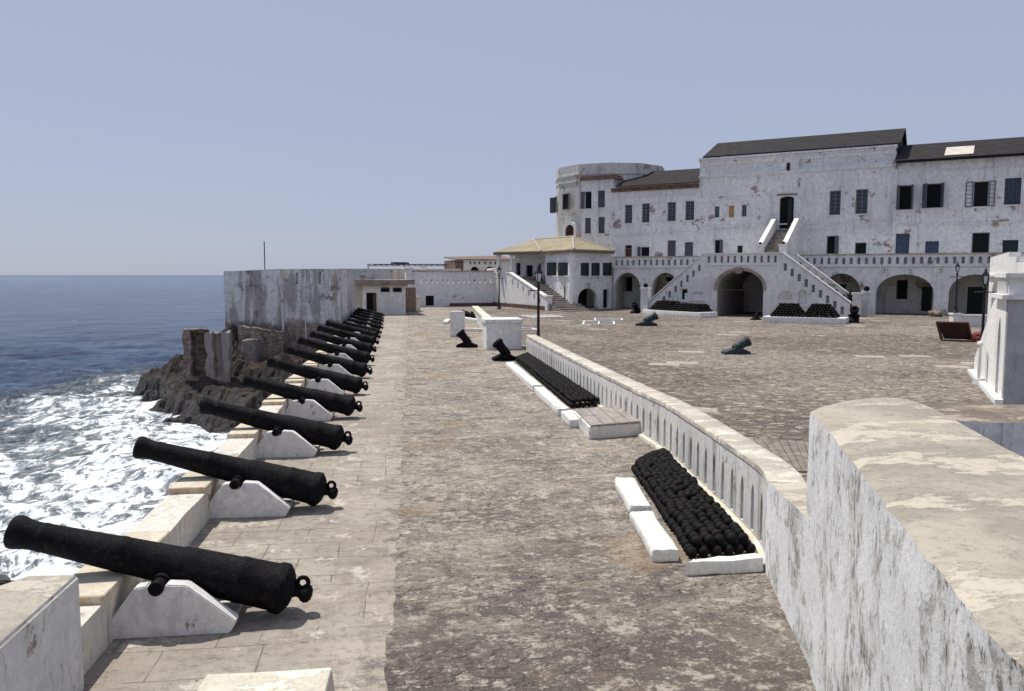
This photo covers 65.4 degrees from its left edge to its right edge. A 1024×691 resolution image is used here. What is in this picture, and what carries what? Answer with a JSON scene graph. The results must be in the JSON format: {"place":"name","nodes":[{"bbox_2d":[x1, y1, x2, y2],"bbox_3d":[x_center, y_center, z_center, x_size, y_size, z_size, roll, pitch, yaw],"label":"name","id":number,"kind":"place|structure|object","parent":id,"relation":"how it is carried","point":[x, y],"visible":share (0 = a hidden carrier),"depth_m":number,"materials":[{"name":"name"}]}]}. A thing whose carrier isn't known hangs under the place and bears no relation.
{"place":"outdoors","nodes":[
{"label":"outdoors","id":0,"kind":"place"},
{"bbox_2d":[0,275,322,582],"bbox_3d":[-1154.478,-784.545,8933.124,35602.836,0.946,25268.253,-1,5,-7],"label":"sea","id":1,"kind":"structure","parent":0,"point":[80,355],"depth_m":49.70,"materials":[{"name":"liquid"}]},
{"bbox_2d":[126,325,307,432],"bbox_3d":[-22.519,2.130,49.950,25.859,6.511,42.125,-1,5,-7],"label":"shore rock","id":2,"kind":"object","parent":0,"point":[168,388],"visible":0.24,"depth_m":46.27,"materials":[{"name":"stone"}]},
{"bbox_2d":[181,328,210,381],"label":"ruined pier","id":3,"kind":"structure","parent":2,"relation":"on","point":[194,353],"depth_m":46.92,"materials":[{"name":"stone"}]},
{"bbox_2d":[204,330,233,383],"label":"ruined pier","id":4,"kind":"structure","parent":2,"relation":"on","point":[219,349],"depth_m":46.94,"materials":[{"name":"paint"}]},
{"bbox_2d":[242,337,259,362],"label":"buttress","id":5,"kind":"structure","parent":2,"relation":"on","point":[250,348],"depth_m":50.26,"materials":[{"name":"paint"}]},
{"bbox_2d":[237,325,287,361],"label":"ruined wall","id":6,"kind":"structure","parent":2,"relation":"on","point":[273,342],"depth_m":51.12,"materials":[{"name":"stone"}]},
{"bbox_2d":[224,269,354,351],"bbox_3d":[-16.386,-0.929,59.260,8.712,9.376,16.610,-1,5,-7],"label":"bastion","id":7,"kind":"object","parent":2,"relation":"on","point":[281,299],"visible":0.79,"depth_m":51.83,"materials":[{"name":"paint"}]},
{"bbox_2d":[83,316,408,690],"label":"paved walkway","id":8,"kind":"structure","parent":0,"point":[340,550],"depth_m":9.46,"materials":[{"name":"stone"}]},
{"bbox_2d":[112,579,242,638],"bbox_3d":[-3.340,2.531,8.099,1.193,0.519,0.800,-1,5,-7],"label":"cannon mount","id":9,"kind":"object","parent":8,"relation":"on","point":[180,607],"visible":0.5,"depth_m":7.71,"materials":[{"name":"paint"}]},
{"bbox_2d":[3,515,312,613],"bbox_3d":[-3.512,2.213,8.049,2.924,1.119,0.830,-1,5,-7],"label":"cannon","id":10,"kind":"object","parent":9,"relation":"on","point":[272,587],"visible":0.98,"depth_m":7.90,"materials":[{"name":"metal"}]},
{"bbox_2d":[209,480,294,518],"bbox_3d":[-3.861,2.195,11.877,1.193,0.519,0.800,-1,5,-6],"label":"cannon mount","id":11,"kind":"object","parent":8,"relation":"on","point":[249,499],"visible":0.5,"depth_m":11.48,"materials":[{"name":"paint"}]},
{"bbox_2d":[133,436,337,505],"bbox_3d":[-4.067,1.868,11.824,2.915,1.116,0.827,-1,5,-6],"label":"cannon","id":12,"kind":"object","parent":11,"relation":"on","point":[310,488],"visible":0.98,"depth_m":11.68,"materials":[{"name":"metal"}]},
{"bbox_2d":[257,430,319,457],"bbox_3d":[-4.385,1.860,15.656,1.193,0.519,0.800,-1,5,-6],"label":"cannon mount","id":13,"kind":"object","parent":8,"relation":"on","point":[288,444],"visible":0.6,"depth_m":15.26,"materials":[{"name":"paint"}]},
{"bbox_2d":[199,397,352,449],"bbox_3d":[-4.594,1.536,15.604,2.900,1.110,0.823,-1,5,-6],"label":"cannon","id":14,"kind":"object","parent":13,"relation":"on","point":[330,436],"visible":0.95,"depth_m":15.45,"materials":[{"name":"metal"}]},
{"bbox_2d":[285,399,334,420],"bbox_3d":[-4.938,1.525,19.432,1.193,0.519,0.800,-1,5,-6],"label":"cannon mount","id":15,"kind":"object","parent":8,"relation":"on","point":[310,409],"visible":0.56,"depth_m":19.04,"materials":[{"name":"paint"}]},
{"bbox_2d":[242,374,362,415],"bbox_3d":[-5.083,1.209,19.389,2.854,1.093,0.810,-1,5,-6],"label":"cannon","id":16,"kind":"object","parent":15,"relation":"on","point":[346,405],"visible":0.95,"depth_m":19.24,"materials":[{"name":"metal"}]},
{"bbox_2d":[306,379,344,394],"bbox_3d":[-5.470,1.190,23.213,1.193,0.519,0.800,-1,5,-7],"label":"cannon mount","id":17,"kind":"object","parent":8,"relation":"on","point":[328,385],"visible":0.58,"depth_m":22.82,"materials":[{"name":"paint"}]},
{"bbox_2d":[266,356,368,393],"bbox_3d":[-5.635,0.865,23.163,2.894,1.108,0.822,0,5,-8],"label":"cannon","id":18,"kind":"object","parent":17,"relation":"on","point":[350,383],"visible":0.95,"depth_m":23.01,"materials":[{"name":"metal"}]},
{"bbox_2d":[321,364,353,375],"bbox_3d":[-5.970,0.854,26.992,1.193,0.519,0.800,-1,5,-6],"label":"cannon mount","id":19,"kind":"object","parent":8,"relation":"on","point":[337,368],"visible":0.43,"depth_m":26.60,"materials":[{"name":"paint"}]},
{"bbox_2d":[286,345,372,376],"bbox_3d":[-6.158,0.537,26.944,2.857,1.094,0.811,0,5,-6],"label":"cannon","id":20,"kind":"object","parent":19,"relation":"on","point":[360,369],"visible":0.96,"depth_m":26.79,"materials":[{"name":"metal"}]},
{"bbox_2d":[330,353,352,359],"bbox_3d":[-6.571,0.520,30.764,1.193,0.519,0.800,-1,5,-7],"label":"cannon mount","id":21,"kind":"object","parent":8,"relation":"on","point":[343,355],"visible":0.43,"depth_m":30.37,"materials":[{"name":"paint"}]},
{"bbox_2d":[297,336,374,362],"bbox_3d":[-6.768,0.190,30.711,2.921,1.118,0.829,0,5,-7],"label":"cannon","id":22,"kind":"object","parent":21,"relation":"on","point":[357,355],"visible":0.97,"depth_m":30.56,"materials":[{"name":"metal"}]},
{"bbox_3d":[-7.093,0.184,34.544,1.193,0.519,0.800,-1,5,-7],"label":"cannon mount","id":23,"kind":"object","parent":8,"relation":"on","visible":0},
{"bbox_2d":[309,330,376,352],"bbox_3d":[-7.299,-0.129,34.491,2.845,1.089,0.808,-1,5,-7],"label":"cannon","id":24,"kind":"object","parent":23,"relation":"on","point":[361,346],"visible":0.91,"depth_m":34.34,"materials":[{"name":"metal"}]},
{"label":"cannon mount","id":25,"kind":"object","parent":8,"relation":"on","visible":0},
{"bbox_2d":[317,325,378,344],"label":"cannon","id":26,"kind":"object","parent":25,"relation":"on","point":[349,335],"visible":0.9,"depth_m":38.10,"materials":[{"name":"metal"}]},
{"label":"cannon mount","id":27,"kind":"object","parent":8,"relation":"on","visible":0},
{"bbox_2d":[325,320,380,338],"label":"cannon","id":28,"kind":"object","parent":27,"relation":"on","point":[352,328],"visible":0.83,"depth_m":41.88,"materials":[{"name":"metal"}]},
{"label":"cannon mount","id":29,"kind":"object","parent":8,"relation":"on","visible":0},
{"bbox_2d":[343,320,381,333],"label":"cannon","id":30,"kind":"object","parent":29,"relation":"on","point":[361,326],"visible":0.76,"depth_m":45.75,"materials":[{"name":"metal"}]},
{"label":"cannon mount","id":31,"kind":"object","parent":8,"relation":"on","visible":0},
{"bbox_2d":[347,317,382,328],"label":"cannon","id":32,"kind":"object","parent":31,"relation":"on","point":[370,324],"visible":0.88,"depth_m":49.53,"materials":[{"name":"metal"}]},
{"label":"cannon mount","id":33,"kind":"object","parent":8,"relation":"on","visible":0},
{"bbox_2d":[350,314,382,325],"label":"cannon","id":34,"kind":"object","parent":33,"relation":"on","point":[365,319],"visible":0.84,"depth_m":53.29,"materials":[{"name":"metal"}]},
{"bbox_2d":[197,667,334,690],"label":"stone block","id":35,"kind":"structure","parent":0,"point":[315,679],"depth_m":6.01,"materials":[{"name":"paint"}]},
{"bbox_2d":[367,262,448,268],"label":"roof frame","id":36,"kind":"object","parent":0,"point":[399,263],"visible":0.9,"depth_m":97.84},
{"bbox_2d":[405,287,415,311],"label":"brick pier","id":37,"kind":"structure","parent":0,"point":[410,299],"depth_m":75.64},
{"bbox_2d":[443,256,513,281],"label":"arched building","id":38,"kind":"structure","parent":0,"point":[474,262],"depth_m":108.81,"materials":[{"name":"paint"}]},
{"bbox_2d":[0,0,1023,274],"label":"sky","id":39,"kind":"structure","parent":0,"point":[138,137],"materials":[{"name":"blue"}]},
{"bbox_2d":[384,306,815,690],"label":"ground","id":40,"kind":"structure","parent":0,"point":[524,560],"depth_m":9.38,"materials":[{"name":"stone"}]},
{"bbox_2d":[0,575,83,690],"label":"merlon","id":41,"kind":"object","parent":40,"relation":"on","point":[40,637],"visible":1,"depth_m":6.15,"materials":[{"name":"paint"}]},
{"bbox_2d":[73,318,356,675],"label":"rampart wall","id":42,"kind":"structure","parent":40,"relation":"on","point":[178,515],"depth_m":9.96,"materials":[{"name":"paint"}]},
{"bbox_2d":[355,286,361,308],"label":"link wall","id":43,"kind":"structure","parent":40,"relation":"on","point":[358,296],"depth_m":70.64,"materials":[{"name":"paint"}]},
{"bbox_2d":[355,279,414,314],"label":"flat roofed hut","id":44,"kind":"object","parent":40,"relation":"on","point":[386,296],"visible":0.79,"depth_m":69.75,"materials":[{"name":"paint"}]},
{"bbox_2d":[366,293,376,311],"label":"door","id":45,"kind":"structure","parent":44,"relation":"in","point":[371,304],"depth_m":69.73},
{"bbox_2d":[345,266,460,281],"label":"back wall","id":46,"kind":"structure","parent":40,"relation":"on","point":[394,273],"depth_m":94.62,"materials":[{"name":"paint"}]},
{"bbox_2d":[450,311,464,336],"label":"pillar","id":47,"kind":"structure","parent":40,"relation":"on","point":[457,321],"depth_m":44.88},
{"bbox_2d":[456,329,477,347],"bbox_3d":[-2.190,-0.358,38.636,1.039,0.884,0.590,0,5,3],"label":"mortar","id":48,"kind":"object","parent":40,"relation":"on","point":[464,337],"visible":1,"depth_m":38.45,"materials":[{"name":"metal"}]},
{"bbox_2d":[472,306,490,327],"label":"slotted wall","id":49,"kind":"structure","parent":40,"relation":"on","point":[479,312],"depth_m":56.72,"materials":[{"name":"paint"}]},
{"bbox_2d":[481,317,522,349],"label":"wall pier","id":50,"kind":"structure","parent":40,"relation":"on","point":[507,330],"depth_m":37.48,"materials":[{"name":"paint"}]},
{"bbox_2d":[492,338,516,360],"bbox_3d":[-0.278,0.152,32.699,1.077,0.916,0.612,-1,5,-12],"label":"mortar","id":51,"kind":"object","parent":40,"relation":"on","point":[499,345],"visible":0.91,"depth_m":32.49,"materials":[{"name":"metal"}]},
{"bbox_2d":[505,362,541,391],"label":"edging block","id":52,"kind":"structure","parent":40,"relation":"on","point":[525,378],"depth_m":26.38,"materials":[{"name":"concrete"}]},
{"bbox_2d":[534,386,569,415],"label":"edging block","id":53,"kind":"structure","parent":40,"relation":"on","point":[551,401],"depth_m":21.27,"materials":[{"name":"concrete"}]},
{"bbox_2d":[561,410,578,427],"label":"edging block","id":54,"kind":"structure","parent":40,"relation":"on","point":[570,419],"depth_m":18.60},
{"bbox_2d":[573,406,639,438],"bbox_3d":[2.162,1.734,18.249,1.350,0.324,2.391,-1,5,-7],"label":"stone platform","id":55,"kind":"object","parent":40,"relation":"on","point":[605,422],"visible":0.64,"depth_m":17.40,"materials":[{"name":"stone"}]},
{"bbox_2d":[615,477,650,515],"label":"edging block","id":56,"kind":"structure","parent":40,"relation":"on","point":[631,494],"depth_m":12.12,"materials":[{"name":"concrete"}]},
{"bbox_2d":[461,300,839,407],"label":"cannonballs","id":57,"kind":"object","parent":40,"relation":"on","point":[567,391],"visible":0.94,"depth_m":30.50,"materials":[{"name":"metal"}]},
{"bbox_2d":[630,510,678,560],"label":"edging block","id":58,"kind":"structure","parent":40,"relation":"on","point":[649,529],"depth_m":10.22,"materials":[{"name":"concrete"}]},
{"bbox_2d":[526,335,805,563],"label":"slotted wall","id":59,"kind":"structure","parent":40,"relation":"on","point":[732,471],"depth_m":13.59,"materials":[{"name":"paint"}]},
{"bbox_2d":[684,543,693,552],"bbox_3d":[2.226,2.557,10.011,0.140,0.140,0.140,3,-9,26],"label":"cannonball","id":60,"kind":"object","parent":40,"relation":"on","point":[686,546],"visible":0.53,"depth_m":9.98,"materials":[{"name":"metal"}]},
{"bbox_2d":[691,535,702,546],"bbox_3d":[2.312,2.446,9.969,0.140,0.140,0.140,-14,47,-18],"label":"cannonball","id":61,"kind":"object","parent":60,"relation":"on","point":[696,541],"visible":1,"depth_m":9.92,"materials":[{"name":"metal"}]},
{"bbox_2d":[684,552,763,575],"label":"kerb block","id":62,"kind":"structure","parent":40,"relation":"on","point":[740,563],"depth_m":9.37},
{"bbox_2d":[805,397,1023,690],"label":"parapet wall","id":63,"kind":"structure","parent":40,"relation":"on","point":[915,512],"depth_m":4.58,"materials":[{"name":"paint"}]},
{"bbox_2d":[442,306,993,483],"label":"courtyard paving","id":64,"kind":"structure","parent":0,"point":[782,380],"depth_m":33.01,"materials":[{"name":"stone"}]},
{"bbox_2d":[404,268,493,306],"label":"platform wall","id":65,"kind":"structure","parent":64,"relation":"on","point":[466,292],"depth_m":88.82,"materials":[{"name":"paint"}]},
{"bbox_2d":[530,265,546,336],"bbox_3d":[1.213,-1.710,36.636,0.856,3.921,0.362,-3,6,-27],"label":"lamp post","id":66,"kind":"object","parent":64,"relation":"on","point":[538,272],"visible":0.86,"depth_m":36.54,"materials":[{"name":"metal"}]},
{"bbox_2d":[493,272,590,311],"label":"house stair","id":67,"kind":"object","parent":64,"relation":"on","point":[515,291],"visible":0.9,"depth_m":83.19,"materials":[{"name":"paint"}]},
{"bbox_2d":[493,236,615,309],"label":"corner house","id":68,"kind":"structure","parent":64,"relation":"on","point":[573,269],"depth_m":81.92,"materials":[{"name":"paint"}]},
{"bbox_2d":[557,262,567,276],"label":"window","id":69,"kind":"structure","parent":68,"relation":"in","point":[563,266],"depth_m":79.69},
{"bbox_2d":[580,263,590,276],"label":"window","id":70,"kind":"structure","parent":68,"relation":"in","point":[584,266],"depth_m":79.38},
{"bbox_2d":[591,263,601,276],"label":"window","id":71,"kind":"structure","parent":68,"relation":"in","point":[595,267],"depth_m":80.66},
{"bbox_2d":[602,263,612,276],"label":"window","id":72,"kind":"structure","parent":68,"relation":"in","point":[607,267],"depth_m":81.98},
{"bbox_2d":[550,162,664,305],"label":"round tower","id":73,"kind":"structure","parent":64,"relation":"on","point":[581,203],"depth_m":88.60,"materials":[{"name":"paint"}]},
{"bbox_2d":[550,196,556,212],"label":"window","id":74,"kind":"structure","parent":73,"relation":"in","point":[553,201],"depth_m":94.26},
{"bbox_2d":[562,193,569,209],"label":"window","id":75,"kind":"structure","parent":73,"relation":"in","point":[566,196],"depth_m":90.70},
{"bbox_2d":[580,191,592,209],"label":"window","id":76,"kind":"structure","parent":73,"relation":"in","point":[585,204],"depth_m":88.68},
{"bbox_2d":[635,312,658,325],"bbox_3d":[9.291,-1.847,54.838,1.582,0.988,0.756,0,5,1],"label":"mortar","id":77,"kind":"object","parent":64,"relation":"on","point":[649,319],"visible":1,"depth_m":54.56,"materials":[{"name":"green metal"}]},
{"bbox_2d":[611,168,699,256],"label":"castle wing","id":78,"kind":"structure","parent":64,"relation":"on","point":[655,213],"depth_m":84.90,"materials":[{"name":"paint"}]},
{"bbox_2d":[623,205,632,224],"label":"window","id":79,"kind":"structure","parent":78,"relation":"in","point":[628,208],"depth_m":86.54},
{"bbox_2d":[640,203,650,223],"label":"window","id":80,"kind":"structure","parent":78,"relation":"in","point":[645,207],"depth_m":85.56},
{"bbox_2d":[665,202,676,221],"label":"window","id":81,"kind":"structure","parent":78,"relation":"in","point":[671,205],"depth_m":84.15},
{"bbox_2d":[683,201,694,221],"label":"window","id":82,"kind":"structure","parent":78,"relation":"in","point":[689,204],"depth_m":83.21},
{"bbox_2d":[643,309,717,317],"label":"plinth","id":83,"kind":"structure","parent":64,"relation":"on","point":[684,314],"depth_m":66.13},
{"bbox_2d":[721,336,751,353],"bbox_3d":[9.969,-0.021,35.316,1.280,0.800,0.612,0,5,-3],"label":"mortar","id":84,"kind":"object","parent":64,"relation":"on","point":[737,347],"visible":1,"depth_m":35.12,"materials":[{"name":"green metal"}]},
{"bbox_2d":[640,252,871,316],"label":"gate block","id":85,"kind":"structure","parent":64,"relation":"on","point":[766,283],"depth_m":67.69,"materials":[{"name":"paint"}]},
{"bbox_2d":[744,288,749,310],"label":"end door","id":86,"kind":"structure","parent":85,"relation":"in","point":[746,291],"depth_m":76.19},
{"bbox_2d":[748,438,808,472],"bbox_3d":[5.237,2.121,15.452,1.491,0.043,2.768,2,5,19],"label":"plank hatch","id":87,"kind":"object","parent":64,"relation":"on","point":[794,454],"visible":0.47,"depth_m":15.78,"materials":[{"name":"wood"}]},
{"bbox_2d":[764,481,814,664],"bbox_3d":[3.248,2.128,8.110,0.912,1.344,2.615,1,5,7],"label":"wall return","id":88,"kind":"object","parent":64,"relation":"on","point":[790,525],"depth_m":8.08,"materials":[{"name":"paint"}]},
{"bbox_2d":[698,128,906,255],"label":"castle hall","id":89,"kind":"structure","parent":64,"relation":"on","point":[834,193],"depth_m":77.64,"materials":[{"name":"paint"}]},
{"bbox_2d":[780,197,793,228],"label":"doorway","id":90,"kind":"structure","parent":89,"relation":"in","point":[786,203],"depth_m":78.59,"materials":[{"name":"wood"}]},
{"bbox_2d":[827,236,838,253],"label":"window","id":91,"kind":"structure","parent":89,"relation":"in","point":[832,241],"depth_m":76.75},
{"bbox_2d":[827,191,841,216],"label":"window","id":92,"kind":"structure","parent":89,"relation":"in","point":[835,196],"depth_m":76.34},
{"bbox_2d":[853,189,868,214],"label":"window","id":93,"kind":"structure","parent":89,"relation":"in","point":[861,194],"depth_m":75.19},
{"bbox_2d":[855,242,866,253],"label":"window","id":94,"kind":"structure","parent":89,"relation":"in","point":[860,248],"depth_m":75.58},
{"bbox_2d":[763,315,848,323],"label":"plinth","id":95,"kind":"structure","parent":64,"relation":"on","point":[819,320],"depth_m":57.82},
{"bbox_2d":[613,252,1023,315],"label":"arcade","id":96,"kind":"object","parent":64,"relation":"on","point":[904,282],"visible":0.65,"depth_m":71.72,"materials":[{"name":"paint"}]},
{"bbox_2d":[755,218,800,254],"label":"stair","id":97,"kind":"object","parent":96,"relation":"on","point":[774,239],"visible":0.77,"depth_m":75.28,"materials":[{"name":"paint"}]},
{"bbox_2d":[894,280,908,300],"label":"window","id":98,"kind":"structure","parent":96,"relation":"in","point":[902,285],"depth_m":72.86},
{"bbox_2d":[921,287,931,310],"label":"door","id":99,"kind":"structure","parent":96,"relation":"in","point":[926,291],"depth_m":71.91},
{"bbox_2d":[967,287,983,313],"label":"door","id":100,"kind":"structure","parent":96,"relation":"in","point":[974,300],"depth_m":70.07,"materials":[{"name":"wood"}]},
{"bbox_2d":[848,306,859,322],"bbox_3d":[25.219,-2.318,58.736,0.828,1.240,1.457,2,5,23],"label":"mortar","id":101,"kind":"object","parent":64,"relation":"on","point":[854,316],"visible":0.93,"depth_m":58.34,"materials":[{"name":"metal"}]},
{"bbox_2d":[927,308,942,316],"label":"boulder","id":102,"kind":"object","parent":64,"relation":"on","point":[933,312],"visible":0.85,"depth_m":66.63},
{"bbox_2d":[936,321,975,341],"bbox_3d":[23.614,-0.779,42.502,1.929,1.047,1.296,2,6,24],"label":"wooden rack","id":103,"kind":"object","parent":64,"relation":"on","point":[953,330],"visible":1,"depth_m":42.10,"materials":[{"name":"red wood"}]},
{"bbox_2d":[891,137,1023,312],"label":"castle wing","id":104,"kind":"structure","parent":64,"relation":"on","point":[960,197],"depth_m":71.26,"materials":[{"name":"paint"}]},
{"bbox_2d":[895,233,909,252],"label":"door","id":105,"kind":"structure","parent":104,"relation":"in","point":[900,238],"depth_m":73.74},
{"bbox_2d":[894,184,913,210],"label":"window","id":106,"kind":"structure","parent":104,"relation":"in","point":[904,198],"depth_m":73.32,"materials":[{"name":"glass"}]},
{"bbox_2d":[925,241,938,252],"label":"window","id":107,"kind":"structure","parent":104,"relation":"in","point":[930,246],"depth_m":72.61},
{"bbox_2d":[920,182,944,209],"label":"window","id":108,"kind":"structure","parent":104,"relation":"in","point":[932,194],"depth_m":72.20,"materials":[{"name":"black"}]},
{"bbox_2d":[965,181,995,207],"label":"window","id":109,"kind":"structure","parent":104,"relation":"in","point":[979,198],"depth_m":70.48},
{"bbox_2d":[971,232,989,252],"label":"window","id":110,"kind":"structure","parent":104,"relation":"in","point":[980,241],"depth_m":70.81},
{"bbox_2d":[1002,240,1017,251],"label":"window","id":111,"kind":"structure","parent":104,"relation":"in","point":[1007,247],"depth_m":69.67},
{"bbox_2d":[1002,178,1021,205],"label":"window","id":112,"kind":"structure","parent":104,"relation":"in","point":[1012,193],"depth_m":69.30,"materials":[{"name":"wood"}]},
{"bbox_2d":[948,313,986,326],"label":"wall","id":113,"kind":"structure","parent":64,"relation":"on","point":[974,320],"depth_m":53.91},
{"bbox_2d":[951,262,962,312],"bbox_3d":[30.064,-3.922,53.901,0.753,3.450,0.319,2,5,23],"label":"lamp post","id":114,"kind":"object","parent":113,"relation":"on","point":[957,267],"visible":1,"depth_m":53.86,"materials":[{"name":"metal"}]},
{"bbox_2d":[921,403,1023,456],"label":"cross wall","id":115,"kind":"structure","parent":64,"relation":"on","point":[1002,425],"depth_m":9.09,"materials":[{"name":"concrete"}]},
{"bbox_2d":[972,341,984,384],"bbox_3d":[14.918,0.554,25.436,0.240,1.400,0.240,-1,5,-7],"label":"post","id":116,"kind":"object","parent":64,"relation":"on","point":[980,344],"visible":0.93,"depth_m":25.40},
{"bbox_2d":[975,268,994,348],"bbox_3d":[21.986,-1.690,37.141,0.828,3.793,0.350,2,5,23],"label":"lamp post","id":117,"kind":"object","parent":64,"relation":"on","point":[985,275],"visible":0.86,"depth_m":37.06,"materials":[{"name":"metal"}]},
{"bbox_2d":[967,273,1023,403],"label":"guard house","id":118,"kind":"structure","parent":64,"relation":"on","point":[1002,361],"depth_m":21.54,"materials":[{"name":"paint"}]},
{"bbox_2d":[987,252,1023,319],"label":"stepped wall","id":119,"kind":"structure","parent":64,"relation":"on","point":[1010,262],"depth_m":44.97,"materials":[{"name":"paint"}]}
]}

